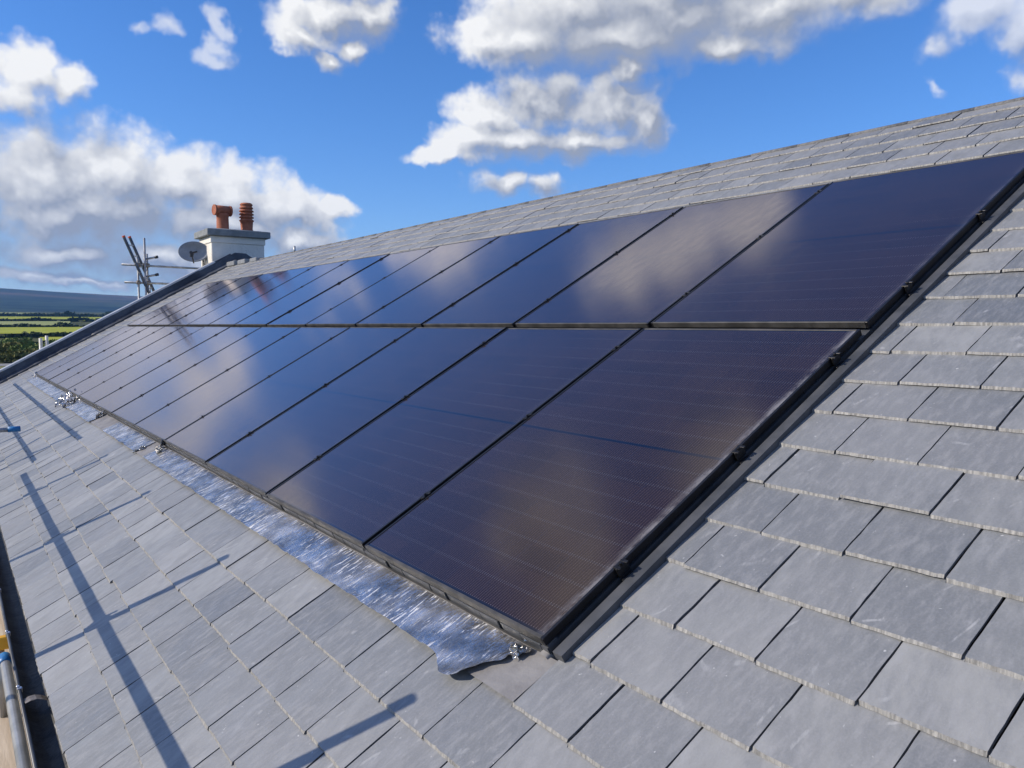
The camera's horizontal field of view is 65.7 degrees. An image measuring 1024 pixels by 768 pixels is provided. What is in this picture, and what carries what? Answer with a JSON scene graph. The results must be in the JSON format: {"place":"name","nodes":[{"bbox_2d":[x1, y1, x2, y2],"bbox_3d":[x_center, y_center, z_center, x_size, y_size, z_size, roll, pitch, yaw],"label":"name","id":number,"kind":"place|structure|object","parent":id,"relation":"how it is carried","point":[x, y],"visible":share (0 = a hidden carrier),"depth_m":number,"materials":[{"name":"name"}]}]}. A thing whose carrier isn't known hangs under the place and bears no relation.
{"place":"outdoors","nodes":[
{"label":"outdoors","id":0,"kind":"place"},
{"bbox_2d":[0,321,69,324],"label":"field","id":1,"kind":"structure","parent":0,"point":[31,322],"depth_m":646.73,"materials":[{"name":"green plant"}]},
{"bbox_2d":[0,326,81,333],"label":"field","id":2,"kind":"structure","parent":0,"point":[8,330],"depth_m":432.53,"materials":[{"name":"green plant"}]},
{"bbox_2d":[0,316,101,318],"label":"field","id":3,"kind":"structure","parent":0,"point":[5,317],"depth_m":939.24,"materials":[{"name":"green plant"}]},
{"bbox_2d":[40,336,62,340],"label":"field","id":4,"kind":"structure","parent":0,"point":[49,338],"depth_m":292.01,"materials":[{"name":"green plant"}]},
{"bbox_2d":[0,288,142,363],"bbox_3d":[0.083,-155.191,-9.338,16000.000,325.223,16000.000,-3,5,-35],"label":"ground","id":5,"kind":"structure","parent":0,"point":[25,301],"depth_m":2892.03,"materials":[{"name":"green plant"}]},
{"bbox_2d":[0,341,24,352],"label":"tree","id":6,"kind":"object","parent":5,"relation":"on","point":[3,347],"visible":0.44,"depth_m":169.33,"materials":[{"name":"green plant"}]},
{"bbox_2d":[0,426,31,767],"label":"scaffold","id":7,"kind":"object","parent":5,"relation":"on","point":[20,747],"visible":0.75,"depth_m":3.44,"materials":[{"name":"silver metal"}]},
{"bbox_2d":[0,606,15,683],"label":"scaffold board","id":8,"kind":"object","parent":7,"relation":"on","point":[2,629],"depth_m":5.70,"materials":[{"name":"beige wood"}]},
{"bbox_2d":[0,693,32,767],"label":"scaffold board","id":9,"kind":"object","parent":7,"relation":"on","point":[7,757],"depth_m":4.10,"materials":[{"name":"beige wood"}]},
{"bbox_2d":[0,635,8,717],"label":"yellow bar","id":10,"kind":"object","parent":9,"relation":"on","point":[3,647],"visible":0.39,"depth_m":4.39,"materials":[{"name":"paint"}]},
{"bbox_2d":[2,336,33,343],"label":"tree","id":11,"kind":"object","parent":5,"relation":"on","point":[27,340],"visible":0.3,"depth_m":197.87,"materials":[{"name":"green plant"}]},
{"bbox_2d":[0,348,38,361],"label":"tree","id":12,"kind":"object","parent":5,"relation":"on","point":[10,355],"visible":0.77,"depth_m":148.87,"materials":[{"name":"green plant"}]},
{"bbox_2d":[8,344,38,350],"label":"tree","id":13,"kind":"object","parent":5,"relation":"on","point":[16,347],"visible":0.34,"depth_m":161.56,"materials":[{"name":"green plant"}]},
{"bbox_2d":[17,342,44,346],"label":"tree","id":14,"kind":"object","parent":5,"relation":"on","point":[30,344],"visible":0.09,"depth_m":168.03,"materials":[{"name":"green plant"}]},
{"bbox_2d":[0,331,71,337],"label":"hedge","id":15,"kind":"object","parent":5,"relation":"on","point":[32,334],"visible":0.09,"depth_m":308.58,"materials":[{"name":"green plant"}]},
{"bbox_2d":[39,338,42,348],"bbox_3d":[-10.583,2.396,18.064,0.100,6.870,0.100,-3,5,-35],"label":"pole","id":16,"kind":"object","parent":5,"relation":"on","point":[40,343],"visible":0.15,"depth_m":17.79,"materials":[{"name":"silver metal"}]},
{"bbox_2d":[0,322,85,326],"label":"hedge","id":17,"kind":"object","parent":5,"relation":"on","point":[61,324],"visible":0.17,"depth_m":493.25,"materials":[{"name":"green plant"}]},
{"bbox_2d":[45,336,48,345],"bbox_3d":[-10.485,2.364,18.131,0.100,6.925,0.100,-3,5,-35],"label":"pole","id":18,"kind":"object","parent":5,"relation":"on","point":[46,341],"visible":0.15,"depth_m":17.86,"materials":[{"name":"silver metal"}]},
{"bbox_2d":[0,317,99,321],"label":"hedge","id":19,"kind":"object","parent":5,"relation":"on","point":[73,319],"visible":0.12,"depth_m":700.05,"materials":[{"name":"green plant"}]},
{"bbox_2d":[0,311,112,316],"bbox_3d":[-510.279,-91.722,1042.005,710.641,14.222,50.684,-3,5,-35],"label":"hedge","id":20,"kind":"object","parent":5,"relation":"on","point":[68,314],"visible":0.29,"depth_m":1000.54,"materials":[{"name":"green plant"}]},
{"bbox_2d":[121,238,198,298],"bbox_3d":[-8.457,1.104,19.539,1.476,9.230,1.193,0,4,3],"label":"scaffold","id":21,"kind":"object","parent":5,"relation":"on","point":[146,265],"visible":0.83,"depth_m":18.94,"materials":[{"name":"grey metal"}]},
{"bbox_2d":[122,235,154,293],"bbox_3d":[-8.482,-1.427,19.489,1.981,4.291,0.433,-4,6,-41],"label":"ladder","id":22,"kind":"object","parent":21,"relation":"attached to","point":[135,261],"visible":0.41,"depth_m":18.91,"materials":[{"name":"silver metal"}]},
{"bbox_2d":[0,97,1023,767],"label":"house","id":23,"kind":"structure","parent":0,"point":[834,579],"depth_m":2.44,"materials":[{"name":"stone"}]},
{"bbox_2d":[26,371,104,421],"bbox_3d":[-6.442,0.095,11.168,0.342,0.097,7.636,-36,23,-28],"label":"foil strip","id":24,"kind":"object","parent":23,"relation":"on","point":[80,408],"visible":0.98,"depth_m":9.78,"materials":[{"name":"metal"}]},
{"bbox_2d":[103,422,154,452],"bbox_3d":[-3.313,0.440,6.800,0.179,0.035,1.615,-36,23,-28],"label":"foil strip","id":25,"kind":"object","parent":23,"relation":"on","point":[131,438],"visible":1,"depth_m":6.72,"materials":[{"name":"metal"}]},
{"bbox_2d":[178,241,207,265],"bbox_3d":[-7.389,-2.825,18.543,0.645,1.044,0.607,-3,5,-35],"label":"satellite dish","id":26,"kind":"object","parent":23,"relation":"attached to","point":[193,251],"visible":0.96,"depth_m":18.68,"materials":[{"name":"grey paint"}]},
{"bbox_2d":[37,376,556,701],"bbox_3d":[-4.305,0.342,8.220,0.172,0.019,15.042,-36,23,-28],"label":"flashing apron","id":27,"kind":"object","parent":23,"relation":"on","point":[509,677],"visible":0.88,"depth_m":2.21,"materials":[{"name":"grey metal"}]},
{"bbox_2d":[143,439,531,674],"bbox_3d":[-1.365,0.627,4.063,0.250,0.068,4.656,-36,23,-28],"label":"foil strip","id":28,"kind":"object","parent":23,"relation":"on","point":[454,638],"visible":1,"depth_m":2.94,"materials":[{"name":"metal"}]},
{"bbox_2d":[37,176,1023,662],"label":"mounting tray","id":29,"kind":"object","parent":23,"relation":"on","point":[649,560],"visible":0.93,"depth_m":2.68,"materials":[{"name":"black metal"}]},
{"bbox_2d":[35,326,135,376],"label":"solar panel","id":30,"kind":"object","parent":29,"relation":"on","point":[68,358],"visible":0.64,"depth_m":14.27,"materials":[{"name":"black glass"}]},
{"bbox_2d":[41,326,149,380],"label":"solar panel","id":31,"kind":"object","parent":29,"relation":"on","point":[48,376],"visible":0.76,"depth_m":13.30,"materials":[{"name":"black glass"}]},
{"bbox_2d":[49,326,164,384],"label":"solar panel","id":32,"kind":"object","parent":29,"relation":"on","point":[93,360],"visible":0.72,"depth_m":12.38,"materials":[{"name":"black glass"}]},
{"bbox_2d":[57,326,182,390],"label":"solar panel","id":33,"kind":"object","parent":29,"relation":"on","point":[94,369],"visible":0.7,"depth_m":11.43,"materials":[{"name":"black glass"}]},
{"bbox_2d":[67,326,202,397],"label":"solar panel","id":34,"kind":"object","parent":29,"relation":"on","point":[104,375],"visible":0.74,"depth_m":10.50,"materials":[{"name":"black glass"}]},
{"bbox_2d":[79,326,228,404],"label":"solar panel","id":35,"kind":"object","parent":29,"relation":"on","point":[141,368],"visible":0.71,"depth_m":9.54,"materials":[{"name":"black glass"}]},
{"bbox_2d":[127,281,220,325],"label":"solar panel","id":36,"kind":"object","parent":29,"relation":"on","point":[158,311],"visible":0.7,"depth_m":15.08,"materials":[{"name":"black glass"}]},
{"bbox_2d":[93,327,260,413],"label":"solar panel","id":37,"kind":"object","parent":29,"relation":"on","point":[146,383],"visible":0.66,"depth_m":8.60,"materials":[{"name":"black glass"}]},
{"bbox_2d":[139,278,239,325],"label":"solar panel","id":38,"kind":"object","parent":29,"relation":"on","point":[184,304],"visible":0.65,"depth_m":14.14,"materials":[{"name":"black glass"}]},
{"bbox_2d":[111,327,299,426],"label":"solar panel","id":39,"kind":"object","parent":29,"relation":"on","point":[154,400],"visible":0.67,"depth_m":7.66,"materials":[{"name":"black glass"}]},
{"bbox_2d":[153,274,262,325],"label":"solar panel","id":40,"kind":"object","parent":29,"relation":"on","point":[193,307],"visible":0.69,"depth_m":13.19,"materials":[{"name":"black glass"}]},
{"bbox_2d":[169,270,286,325],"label":"solar panel","id":41,"kind":"object","parent":29,"relation":"on","point":[219,302],"visible":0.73,"depth_m":12.28,"materials":[{"name":"black glass"}]},
{"bbox_2d":[134,327,349,442],"bbox_3d":[-2.302,-0.049,6.775,1.722,0.061,1.155,-36,23,-28],"label":"solar panel","id":42,"kind":"object","parent":29,"relation":"on","point":[183,412],"visible":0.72,"depth_m":6.72,"materials":[{"name":"black glass"}]},
{"bbox_2d":[187,265,315,325],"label":"solar panel","id":43,"kind":"object","parent":29,"relation":"on","point":[207,319],"visible":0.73,"depth_m":11.32,"materials":[{"name":"black glass"}]},
{"bbox_2d":[209,260,348,325],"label":"solar panel","id":44,"kind":"object","parent":29,"relation":"on","point":[239,314],"visible":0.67,"depth_m":10.38,"materials":[{"name":"black glass"}]},
{"bbox_2d":[164,327,414,464],"bbox_3d":[-1.633,0.019,5.838,1.722,0.060,1.155,-36,23,-28],"label":"solar panel","id":45,"kind":"object","parent":29,"relation":"on","point":[218,430],"visible":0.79,"depth_m":5.76,"materials":[{"name":"black glass"}]},
{"bbox_2d":[234,254,389,325],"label":"solar panel","id":46,"kind":"object","parent":29,"relation":"on","point":[275,310],"visible":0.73,"depth_m":9.42,"materials":[{"name":"black glass"}]},
{"bbox_2d":[267,246,437,326],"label":"solar panel","id":47,"kind":"object","parent":29,"relation":"on","point":[302,315],"visible":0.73,"depth_m":8.50,"materials":[{"name":"black glass"}]},
{"bbox_2d":[206,327,506,496],"bbox_3d":[-0.962,0.088,4.901,1.722,0.060,1.155,-37,23,-28],"label":"solar panel","id":48,"kind":"object","parent":29,"relation":"on","point":[271,455],"visible":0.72,"depth_m":4.81,"materials":[{"name":"black glass"}]},
{"bbox_2d":[306,236,499,326],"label":"solar panel","id":49,"kind":"object","parent":29,"relation":"on","point":[354,310],"visible":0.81,"depth_m":7.54,"materials":[{"name":"black glass"}]},
{"bbox_2d":[266,328,640,548],"bbox_3d":[-0.291,0.158,3.965,1.722,0.062,1.155,-36,23,-28],"label":"solar panel","id":50,"kind":"object","parent":29,"relation":"on","point":[364,486],"visible":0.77,"depth_m":3.85,"materials":[{"name":"black glass"}]},
{"bbox_2d":[356,223,578,326],"bbox_3d":[-0.372,-0.909,6.671,1.722,0.060,1.155,-36,23,-28],"label":"solar panel","id":51,"kind":"object","parent":29,"relation":"on","point":[423,303],"visible":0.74,"depth_m":6.59,"materials":[{"name":"black glass"}]},
{"bbox_2d":[423,207,683,326],"bbox_3d":[0.299,-0.838,5.735,1.722,0.060,1.155,-36,23,-28],"label":"solar panel","id":52,"kind":"object","parent":29,"relation":"on","point":[512,296],"visible":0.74,"depth_m":5.65,"materials":[{"name":"black glass"}]},
{"bbox_2d":[365,328,861,645],"bbox_3d":[0.379,0.227,3.028,1.722,0.060,1.155,-36,23,-28],"label":"solar panel","id":53,"kind":"object","parent":29,"relation":"on","point":[548,522],"visible":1,"depth_m":2.87,"materials":[{"name":"black glass"}]},
{"bbox_2d":[515,183,828,327],"bbox_3d":[0.970,-0.769,4.798,1.722,0.060,1.155,-36,23,-28],"label":"solar panel","id":54,"kind":"object","parent":29,"relation":"on","point":[647,279],"visible":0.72,"depth_m":4.70,"materials":[{"name":"black glass"}]},
{"bbox_2d":[651,151,1023,327],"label":"solar panel","id":55,"kind":"object","parent":29,"relation":"on","point":[865,252],"visible":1,"depth_m":3.73,"materials":[{"name":"black glass"}]},
{"bbox_2d":[0,0,1023,295],"label":"sky","id":56,"kind":"structure","parent":0,"point":[336,120],"materials":[{"name":"blue"}]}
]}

